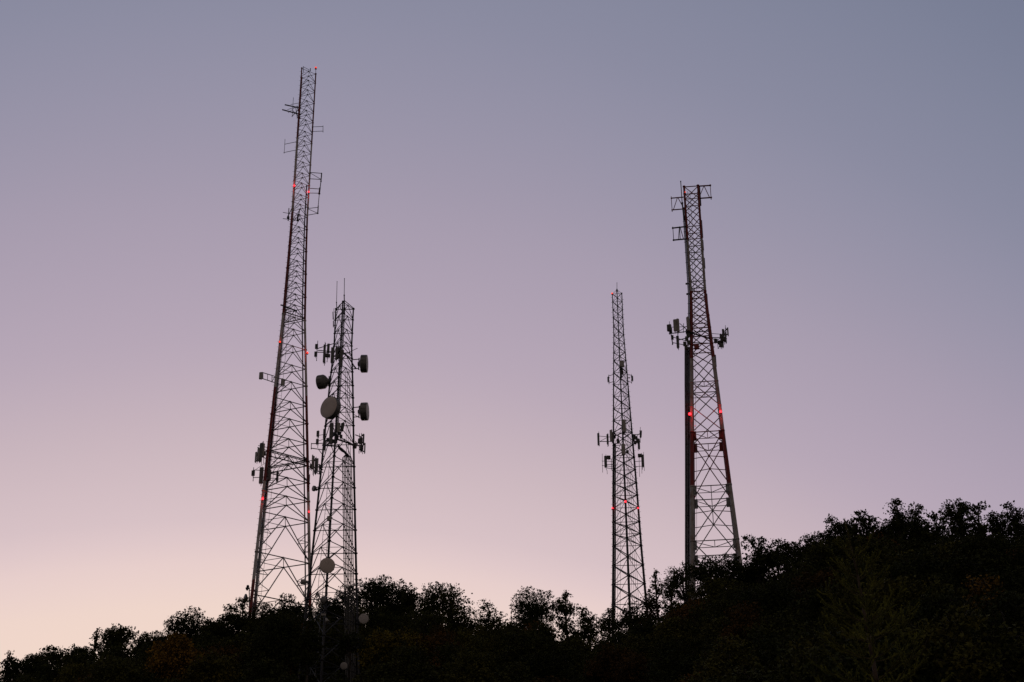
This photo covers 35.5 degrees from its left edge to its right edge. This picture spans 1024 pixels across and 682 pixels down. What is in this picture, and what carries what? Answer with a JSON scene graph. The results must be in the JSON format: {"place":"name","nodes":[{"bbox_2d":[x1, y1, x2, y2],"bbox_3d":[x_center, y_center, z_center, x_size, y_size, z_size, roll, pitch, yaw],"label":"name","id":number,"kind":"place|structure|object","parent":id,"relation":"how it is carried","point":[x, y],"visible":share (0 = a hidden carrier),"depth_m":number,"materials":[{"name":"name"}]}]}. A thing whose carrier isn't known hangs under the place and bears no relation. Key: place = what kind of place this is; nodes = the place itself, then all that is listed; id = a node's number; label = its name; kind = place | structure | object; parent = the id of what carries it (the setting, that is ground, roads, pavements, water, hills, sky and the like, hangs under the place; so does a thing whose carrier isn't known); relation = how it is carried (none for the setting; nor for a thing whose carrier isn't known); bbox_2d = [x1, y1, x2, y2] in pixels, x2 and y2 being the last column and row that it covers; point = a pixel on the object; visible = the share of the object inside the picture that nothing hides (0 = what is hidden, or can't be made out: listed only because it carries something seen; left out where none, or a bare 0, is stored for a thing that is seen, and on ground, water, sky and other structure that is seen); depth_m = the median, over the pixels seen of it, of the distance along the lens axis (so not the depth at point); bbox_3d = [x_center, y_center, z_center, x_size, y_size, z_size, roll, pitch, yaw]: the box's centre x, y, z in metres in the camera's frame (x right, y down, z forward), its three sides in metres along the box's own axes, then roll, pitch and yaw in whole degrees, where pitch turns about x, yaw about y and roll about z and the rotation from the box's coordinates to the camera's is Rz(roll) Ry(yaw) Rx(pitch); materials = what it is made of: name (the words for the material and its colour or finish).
{"place":"outdoors","nodes":[
{"label":"outdoors","id":0,"kind":"place"},
{"bbox_2d":[0,0,1023,675],"label":"sky","id":1,"kind":"structure","parent":0,"point":[493,172],"materials":[{"name":"purple"}]},
{"bbox_2d":[637,589,662,626],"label":"broadleaf tree","id":2,"kind":"object","parent":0,"point":[651,612],"visible":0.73,"depth_m":160.42,"materials":[{"name":"green plant"}]},
{"bbox_2d":[645,568,665,621],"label":"broadleaf tree","id":3,"kind":"object","parent":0,"point":[658,591],"visible":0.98,"depth_m":160.24,"materials":[{"name":"green plant"}]},
{"bbox_2d":[659,600,693,621],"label":"broadleaf tree","id":4,"kind":"object","parent":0,"point":[672,611],"visible":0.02,"depth_m":148.30,"materials":[{"name":"green plant"}]},
{"bbox_2d":[790,539,853,577],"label":"broadleaf tree","id":5,"kind":"object","parent":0,"point":[825,547],"depth_m":129.94,"materials":[{"name":"green plant"}]},
{"bbox_3d":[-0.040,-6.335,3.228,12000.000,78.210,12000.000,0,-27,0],"label":"ground","id":6,"kind":"structure","parent":0,"visible":0},
{"bbox_2d":[4,650,13,665],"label":"broadleaf tree","id":7,"kind":"object","parent":6,"relation":"on","point":[8,655],"visible":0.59,"depth_m":168.40,"materials":[{"name":"green plant"}]},
{"bbox_2d":[0,656,33,681],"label":"broadleaf tree","id":8,"kind":"object","parent":6,"relation":"on","point":[7,673],"visible":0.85,"depth_m":165.30,"materials":[{"name":"green plant"}]},
{"bbox_2d":[21,652,50,678],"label":"broadleaf tree","id":9,"kind":"object","parent":6,"relation":"on","point":[32,657],"visible":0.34,"depth_m":168.18,"materials":[{"name":"green plant"}]},
{"bbox_2d":[32,654,65,681],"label":"broadleaf tree","id":10,"kind":"object","parent":6,"relation":"on","point":[51,673],"visible":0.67,"depth_m":161.17,"materials":[{"name":"green plant"}]},
{"bbox_2d":[35,645,75,675],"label":"broadleaf tree","id":11,"kind":"object","parent":6,"relation":"on","point":[54,655],"visible":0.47,"depth_m":167.79,"materials":[{"name":"green plant"}]},
{"bbox_2d":[57,651,94,674],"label":"broadleaf tree","id":12,"kind":"object","parent":6,"relation":"on","point":[78,658],"visible":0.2,"depth_m":160.07,"materials":[{"name":"green plant"}]},
{"bbox_2d":[63,643,96,667],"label":"broadleaf tree","id":13,"kind":"object","parent":6,"relation":"on","point":[86,649],"visible":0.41,"depth_m":166.03,"materials":[{"name":"green plant"}]},
{"bbox_2d":[88,627,102,659],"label":"broadleaf tree","id":14,"kind":"object","parent":6,"relation":"on","point":[95,645],"visible":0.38,"depth_m":168.93,"materials":[{"name":"green plant"}]},
{"bbox_2d":[86,651,130,674],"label":"broadleaf tree","id":15,"kind":"object","parent":6,"relation":"on","point":[119,658],"visible":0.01,"depth_m":152.28,"materials":[{"name":"green plant"}]},
{"bbox_2d":[85,640,138,669],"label":"broadleaf tree","id":16,"kind":"object","parent":6,"relation":"on","point":[117,651],"visible":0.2,"depth_m":159.23,"materials":[{"name":"green plant"}]},
{"bbox_2d":[97,623,138,655],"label":"broadleaf tree","id":17,"kind":"object","parent":6,"relation":"on","point":[115,635],"visible":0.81,"depth_m":168.74,"materials":[{"name":"green plant"}]},
{"bbox_2d":[126,647,155,675],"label":"broadleaf tree","id":18,"kind":"object","parent":6,"relation":"on","point":[142,658],"visible":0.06,"depth_m":151.37,"materials":[{"name":"green plant"}]},
{"bbox_2d":[133,631,151,650],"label":"broadleaf tree","id":19,"kind":"object","parent":6,"relation":"on","point":[140,637],"visible":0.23,"depth_m":170.84,"materials":[{"name":"green plant"}]},
{"bbox_2d":[129,641,158,666],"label":"broadleaf tree","id":20,"kind":"object","parent":6,"relation":"on","point":[146,645],"visible":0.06,"depth_m":160.26,"materials":[{"name":"green plant"}]},
{"bbox_2d":[135,630,189,653],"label":"broadleaf tree","id":21,"kind":"object","parent":6,"relation":"on","point":[156,636],"visible":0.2,"depth_m":168.24,"materials":[{"name":"green plant"}]},
{"bbox_2d":[143,632,204,680],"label":"broadleaf tree","id":22,"kind":"object","parent":6,"relation":"on","point":[174,655],"visible":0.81,"depth_m":139.74,"materials":[{"name":"brown plant"}]},
{"bbox_2d":[163,606,218,642],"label":"broadleaf tree","id":23,"kind":"object","parent":6,"relation":"on","point":[188,627],"visible":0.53,"depth_m":169.44,"materials":[{"name":"green plant"}]},
{"bbox_2d":[198,618,230,643],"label":"broadleaf tree","id":24,"kind":"object","parent":6,"relation":"on","point":[216,629],"visible":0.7,"depth_m":165.78,"materials":[{"name":"green plant"}]},
{"bbox_2d":[216,603,257,647],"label":"broadleaf tree","id":25,"kind":"object","parent":6,"relation":"on","point":[236,621],"visible":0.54,"depth_m":169.11,"materials":[{"name":"green plant"}]},
{"bbox_2d":[235,597,251,610],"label":"broadleaf tree","id":26,"kind":"object","parent":6,"relation":"on","point":[244,600],"visible":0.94,"depth_m":173.88,"materials":[{"name":"green plant"}]},
{"bbox_2d":[239,599,274,637],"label":"broadleaf tree","id":27,"kind":"object","parent":6,"relation":"on","point":[253,620],"visible":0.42,"depth_m":165.24,"materials":[{"name":"green plant"}]},
{"bbox_2d":[256,593,304,621],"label":"broadleaf tree","id":28,"kind":"object","parent":6,"relation":"on","point":[296,610],"visible":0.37,"depth_m":167.09,"materials":[{"name":"green plant"}]},
{"bbox_2d":[244,66,322,615],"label":"lattice tower","id":29,"kind":"structure","parent":6,"relation":"on","point":[261,453],"depth_m":192.50,"materials":[{"name":"grey metal"}]},
{"bbox_2d":[294,598,315,626],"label":"broadleaf tree","id":30,"kind":"object","parent":6,"relation":"on","point":[311,612],"visible":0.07,"depth_m":173.47,"materials":[{"name":"green plant"}]},
{"bbox_2d":[301,615,340,681],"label":"broadleaf tree","id":31,"kind":"object","parent":6,"relation":"on","point":[331,630],"visible":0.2,"depth_m":160.33,"materials":[{"name":"green plant"}]},
{"bbox_2d":[312,593,345,627],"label":"broadleaf tree","id":32,"kind":"object","parent":6,"relation":"on","point":[333,605],"visible":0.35,"depth_m":176.10,"materials":[{"name":"green plant"}]},
{"bbox_2d":[297,278,368,681],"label":"lattice tower","id":33,"kind":"structure","parent":6,"relation":"on","point":[331,407],"depth_m":161.17,"materials":[{"name":"metal"}]},
{"bbox_2d":[327,583,363,624],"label":"broadleaf tree","id":34,"kind":"object","parent":6,"relation":"on","point":[342,605],"visible":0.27,"depth_m":175.41,"materials":[{"name":"green plant"}]},
{"bbox_2d":[326,630,364,681],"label":"broadleaf tree","id":35,"kind":"object","parent":6,"relation":"on","point":[332,636],"visible":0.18,"depth_m":159.08,"materials":[{"name":"green plant"}]},
{"bbox_2d":[334,628,365,681],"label":"broadleaf tree","id":36,"kind":"object","parent":6,"relation":"on","point":[346,642],"visible":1,"depth_m":144.06,"materials":[{"name":"green plant"}]},
{"bbox_2d":[334,637,369,681],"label":"broadleaf tree","id":37,"kind":"object","parent":6,"relation":"on","point":[365,646],"visible":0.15,"depth_m":158.76,"materials":[{"name":"green plant"}]},
{"bbox_2d":[336,604,377,636],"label":"broadleaf tree","id":38,"kind":"object","parent":6,"relation":"on","point":[363,628],"visible":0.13,"depth_m":164.41,"materials":[{"name":"green plant"}]},
{"bbox_2d":[352,627,389,679],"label":"broadleaf tree","id":39,"kind":"object","parent":6,"relation":"on","point":[366,647],"visible":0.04,"depth_m":160.54,"materials":[{"name":"green plant"}]},
{"bbox_2d":[348,574,418,627],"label":"broadleaf tree","id":40,"kind":"object","parent":6,"relation":"on","point":[381,593],"visible":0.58,"depth_m":173.79,"materials":[{"name":"green plant"}]},
{"bbox_2d":[358,630,413,680],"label":"broadleaf tree","id":41,"kind":"object","parent":6,"relation":"on","point":[380,654],"visible":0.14,"depth_m":142.78,"materials":[{"name":"green plant"}]},
{"bbox_2d":[354,626,430,668],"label":"broadleaf tree","id":42,"kind":"object","parent":6,"relation":"on","point":[384,640],"visible":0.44,"depth_m":142.18,"materials":[{"name":"green plant"}]},
{"bbox_2d":[394,586,427,621],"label":"broadleaf tree","id":43,"kind":"object","parent":6,"relation":"on","point":[410,604],"visible":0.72,"depth_m":172.50,"materials":[{"name":"green plant"}]},
{"bbox_2d":[417,593,438,624],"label":"broadleaf tree","id":44,"kind":"object","parent":6,"relation":"on","point":[428,607],"visible":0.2,"depth_m":172.62,"materials":[{"name":"green plant"}]},
{"bbox_2d":[407,607,455,643],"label":"broadleaf tree","id":45,"kind":"object","parent":6,"relation":"on","point":[426,619],"visible":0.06,"depth_m":154.88,"materials":[{"name":"green plant"}]},
{"bbox_2d":[430,623,451,643],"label":"broadleaf tree","id":46,"kind":"object","parent":6,"relation":"on","point":[437,630],"visible":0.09,"depth_m":151.49,"materials":[{"name":"green plant"}]},
{"bbox_2d":[416,581,482,635],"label":"broadleaf tree","id":47,"kind":"object","parent":6,"relation":"on","point":[452,613],"visible":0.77,"depth_m":169.42,"materials":[{"name":"green plant"}]},
{"bbox_2d":[473,599,507,635],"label":"broadleaf tree","id":48,"kind":"object","parent":6,"relation":"on","point":[486,621],"visible":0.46,"depth_m":172.08,"materials":[{"name":"green plant"}]},
{"bbox_2d":[482,619,521,659],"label":"broadleaf tree","id":49,"kind":"object","parent":6,"relation":"on","point":[497,632],"visible":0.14,"depth_m":154.53,"materials":[{"name":"green plant"}]},
{"bbox_2d":[506,586,557,632],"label":"broadleaf tree","id":50,"kind":"object","parent":6,"relation":"on","point":[531,610],"visible":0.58,"depth_m":169.91,"materials":[{"name":"black plant"}]},
{"bbox_2d":[508,620,559,640],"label":"broadleaf tree","id":51,"kind":"object","parent":6,"relation":"on","point":[538,629],"visible":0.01,"depth_m":163.32,"materials":[{"name":"black plant"}]},
{"bbox_2d":[523,615,558,647],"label":"broadleaf tree","id":52,"kind":"object","parent":6,"relation":"on","point":[544,628],"visible":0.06,"depth_m":155.60,"materials":[{"name":"black plant"}]},
{"bbox_2d":[547,597,582,639],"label":"broadleaf tree","id":53,"kind":"object","parent":6,"relation":"on","point":[565,610],"visible":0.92,"depth_m":170.77,"materials":[{"name":"black plant"}]},
{"bbox_2d":[560,590,572,629],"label":"broadleaf tree","id":54,"kind":"object","parent":6,"relation":"on","point":[566,594],"visible":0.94,"depth_m":173.20,"materials":[{"name":"black plant"}]},
{"bbox_2d":[555,631,591,649],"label":"broadleaf tree","id":55,"kind":"object","parent":6,"relation":"on","point":[567,637],"visible":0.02,"depth_m":161.37,"materials":[{"name":"black plant"}]},
{"bbox_2d":[562,627,585,641],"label":"broadleaf tree","id":56,"kind":"object","parent":6,"relation":"on","point":[574,633],"depth_m":175.90,"materials":[{"name":"black plant"}]},
{"bbox_2d":[555,638,597,659],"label":"broadleaf tree","id":57,"kind":"object","parent":6,"relation":"on","point":[583,646],"visible":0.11,"depth_m":153.47,"materials":[{"name":"black plant"}]},
{"bbox_2d":[574,606,605,647],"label":"broadleaf tree","id":58,"kind":"object","parent":6,"relation":"on","point":[587,625],"visible":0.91,"depth_m":167.22,"materials":[{"name":"green plant"}]},
{"bbox_2d":[596,606,624,644],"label":"broadleaf tree","id":59,"kind":"object","parent":6,"relation":"on","point":[607,622],"visible":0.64,"depth_m":168.13,"materials":[{"name":"black plant"}]},
{"bbox_2d":[587,627,633,658],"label":"broadleaf tree","id":60,"kind":"object","parent":6,"relation":"on","point":[616,638],"visible":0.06,"depth_m":148.58,"materials":[{"name":"black plant"}]},
{"bbox_2d":[597,289,646,642],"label":"lattice tower","id":61,"kind":"structure","parent":6,"relation":"on","point":[624,422],"depth_m":204.28,"materials":[{"name":"metal"}]},
{"bbox_2d":[612,601,646,643],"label":"broadleaf tree","id":62,"kind":"object","parent":6,"relation":"on","point":[627,618],"visible":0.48,"depth_m":164.22,"materials":[{"name":"black plant"}]},
{"bbox_2d":[622,613,667,657],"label":"broadleaf tree","id":63,"kind":"object","parent":6,"relation":"on","point":[647,629],"visible":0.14,"depth_m":143.80,"materials":[{"name":"black plant"}]},
{"bbox_2d":[658,577,679,609],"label":"broadleaf tree","id":64,"kind":"object","parent":6,"relation":"on","point":[670,594],"visible":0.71,"depth_m":160.19,"materials":[{"name":"black plant"}]},
{"bbox_2d":[661,601,682,620],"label":"broadleaf tree","id":65,"kind":"object","parent":6,"relation":"on","point":[665,608],"visible":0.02,"depth_m":163.16,"materials":[{"name":"black plant"}]},
{"bbox_2d":[664,562,694,607],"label":"broadleaf tree","id":66,"kind":"object","parent":6,"relation":"on","point":[677,580],"visible":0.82,"depth_m":156.78,"materials":[{"name":"black plant"}]},
{"bbox_2d":[661,598,710,653],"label":"broadleaf tree","id":67,"kind":"object","parent":6,"relation":"on","point":[684,612],"visible":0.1,"depth_m":138.45,"materials":[{"name":"black plant"}]},
{"bbox_2d":[681,555,726,598],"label":"broadleaf tree","id":68,"kind":"object","parent":6,"relation":"on","point":[701,572],"visible":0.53,"depth_m":150.67,"materials":[{"name":"black plant"}]},
{"bbox_2d":[667,181,742,602],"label":"lattice tower","id":69,"kind":"structure","parent":6,"relation":"on","point":[691,501],"depth_m":175.51,"materials":[{"name":"grey metal"}]},
{"bbox_2d":[685,575,744,606],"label":"broadleaf tree","id":70,"kind":"object","parent":6,"relation":"on","point":[717,587],"visible":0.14,"depth_m":142.99,"materials":[{"name":"black plant"}]},
{"bbox_2d":[713,552,751,587],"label":"broadleaf tree","id":71,"kind":"object","parent":6,"relation":"on","point":[735,569],"visible":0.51,"depth_m":147.30,"materials":[{"name":"green plant"}]},
{"bbox_2d":[736,534,775,585],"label":"broadleaf tree","id":72,"kind":"object","parent":6,"relation":"on","point":[758,559],"visible":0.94,"depth_m":147.47,"materials":[{"name":"black plant"}]},
{"bbox_2d":[741,567,777,586],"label":"broadleaf tree","id":73,"kind":"object","parent":6,"relation":"on","point":[762,581],"visible":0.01,"depth_m":150.67,"materials":[{"name":"black plant"}]},
{"bbox_2d":[761,538,788,581],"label":"broadleaf tree","id":74,"kind":"object","parent":6,"relation":"on","point":[776,566],"visible":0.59,"depth_m":146.87,"materials":[{"name":"black plant"}]},
{"bbox_2d":[771,539,817,580],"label":"broadleaf tree","id":75,"kind":"object","parent":6,"relation":"on","point":[790,552],"visible":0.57,"depth_m":142.33,"materials":[{"name":"black plant"}]},
{"bbox_2d":[771,539,851,605],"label":"broadleaf tree","id":76,"kind":"object","parent":6,"relation":"on","point":[816,561],"visible":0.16,"depth_m":121.64,"materials":[{"name":"black plant"}]},
{"bbox_2d":[798,531,824,550],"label":"broadleaf tree","id":77,"kind":"object","parent":6,"relation":"on","point":[811,539],"visible":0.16,"depth_m":143.28,"materials":[{"name":"black plant"}]},
{"bbox_2d":[818,514,852,553],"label":"broadleaf tree","id":78,"kind":"object","parent":6,"relation":"on","point":[831,529],"visible":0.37,"depth_m":138.14,"materials":[{"name":"black plant"}]},
{"bbox_2d":[817,587,885,641],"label":"broadleaf tree","id":79,"kind":"object","parent":6,"relation":"on","point":[854,612],"visible":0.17,"depth_m":95.11,"materials":[{"name":"black plant"}]},
{"bbox_2d":[821,531,897,573],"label":"broadleaf tree","id":80,"kind":"object","parent":6,"relation":"on","point":[874,546],"visible":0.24,"depth_m":120.20,"materials":[{"name":"green plant"}]},
{"bbox_2d":[819,562,901,628],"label":"broadleaf tree","id":81,"kind":"object","parent":6,"relation":"on","point":[853,571],"visible":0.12,"depth_m":104.42,"materials":[{"name":"black plant"}]},
{"bbox_2d":[839,509,897,543],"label":"broadleaf tree","id":82,"kind":"object","parent":6,"relation":"on","point":[865,527],"visible":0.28,"depth_m":140.24,"materials":[{"name":"black plant"}]},
{"bbox_2d":[802,518,953,681],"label":"spruce tree","id":83,"kind":"object","parent":6,"relation":"on","point":[867,618],"visible":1,"depth_m":35.92,"materials":[{"name":"green plant"}]},
{"bbox_2d":[821,624,956,681],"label":"broadleaf tree","id":84,"kind":"object","parent":6,"relation":"on","point":[848,663],"visible":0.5,"depth_m":60.74,"materials":[{"name":"green plant"}]},
{"bbox_2d":[863,609,915,644],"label":"broadleaf tree","id":85,"kind":"object","parent":6,"relation":"on","point":[883,627],"visible":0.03,"depth_m":78.64,"materials":[{"name":"black plant"}]},
{"bbox_2d":[859,571,930,629],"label":"broadleaf tree","id":86,"kind":"object","parent":6,"relation":"on","point":[883,588],"visible":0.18,"depth_m":93.15,"materials":[{"name":"black plant"}]},
{"bbox_2d":[877,498,915,545],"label":"broadleaf tree","id":87,"kind":"object","parent":6,"relation":"on","point":[897,522],"visible":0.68,"depth_m":138.26,"materials":[{"name":"black plant"}]},
{"bbox_2d":[878,513,934,542],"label":"broadleaf tree","id":88,"kind":"object","parent":6,"relation":"on","point":[881,525],"visible":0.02,"depth_m":144.53,"materials":[{"name":"black plant"}]},
{"bbox_2d":[903,501,932,548],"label":"broadleaf tree","id":89,"kind":"object","parent":6,"relation":"on","point":[916,512],"visible":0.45,"depth_m":140.63,"materials":[{"name":"black plant"}]},
{"bbox_2d":[917,511,960,545],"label":"broadleaf tree","id":90,"kind":"object","parent":6,"relation":"on","point":[935,532],"visible":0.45,"depth_m":138.20,"materials":[{"name":"black plant"}]},
{"bbox_2d":[912,532,965,560],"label":"broadleaf tree","id":91,"kind":"object","parent":6,"relation":"on","point":[945,541],"visible":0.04,"depth_m":120.59,"materials":[{"name":"black plant"}]},
{"bbox_2d":[939,498,975,542],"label":"broadleaf tree","id":92,"kind":"object","parent":6,"relation":"on","point":[957,518],"visible":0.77,"depth_m":140.81,"materials":[{"name":"black plant"}]},
{"bbox_2d":[915,544,1002,601],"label":"broadleaf tree","id":93,"kind":"object","parent":6,"relation":"on","point":[959,569],"visible":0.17,"depth_m":105.35,"materials":[{"name":"green plant"}]},
{"bbox_2d":[931,612,1023,681],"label":"broadleaf tree","id":94,"kind":"object","parent":6,"relation":"on","point":[1000,641],"visible":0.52,"depth_m":62.72,"materials":[{"name":"green plant"}]},
{"bbox_2d":[964,500,993,544],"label":"broadleaf tree","id":95,"kind":"object","parent":6,"relation":"on","point":[980,529],"visible":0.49,"depth_m":138.64,"materials":[{"name":"black plant"}]},
{"bbox_2d":[961,573,1007,623],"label":"broadleaf tree","id":96,"kind":"object","parent":6,"relation":"on","point":[991,584],"visible":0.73,"depth_m":89.06,"materials":[{"name":"black plant"}]},
{"bbox_2d":[966,566,1023,600],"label":"broadleaf tree","id":97,"kind":"object","parent":6,"relation":"on","point":[1004,575],"visible":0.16,"depth_m":105.94,"materials":[{"name":"plant"}]},
{"bbox_2d":[982,510,1009,549],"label":"broadleaf tree","id":98,"kind":"object","parent":6,"relation":"on","point":[993,520],"visible":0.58,"depth_m":140.43,"materials":[{"name":"black plant"}]},
{"bbox_2d":[1000,500,1023,542],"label":"broadleaf tree","id":99,"kind":"object","parent":6,"relation":"on","point":[1015,524],"visible":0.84,"depth_m":138.60,"materials":[{"name":"black plant"}]},
{"bbox_2d":[1018,507,1023,540],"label":"broadleaf tree","id":100,"kind":"object","parent":6,"relation":"on","point":[1022,521],"visible":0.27,"depth_m":140.44,"materials":[{"name":"black plant"}]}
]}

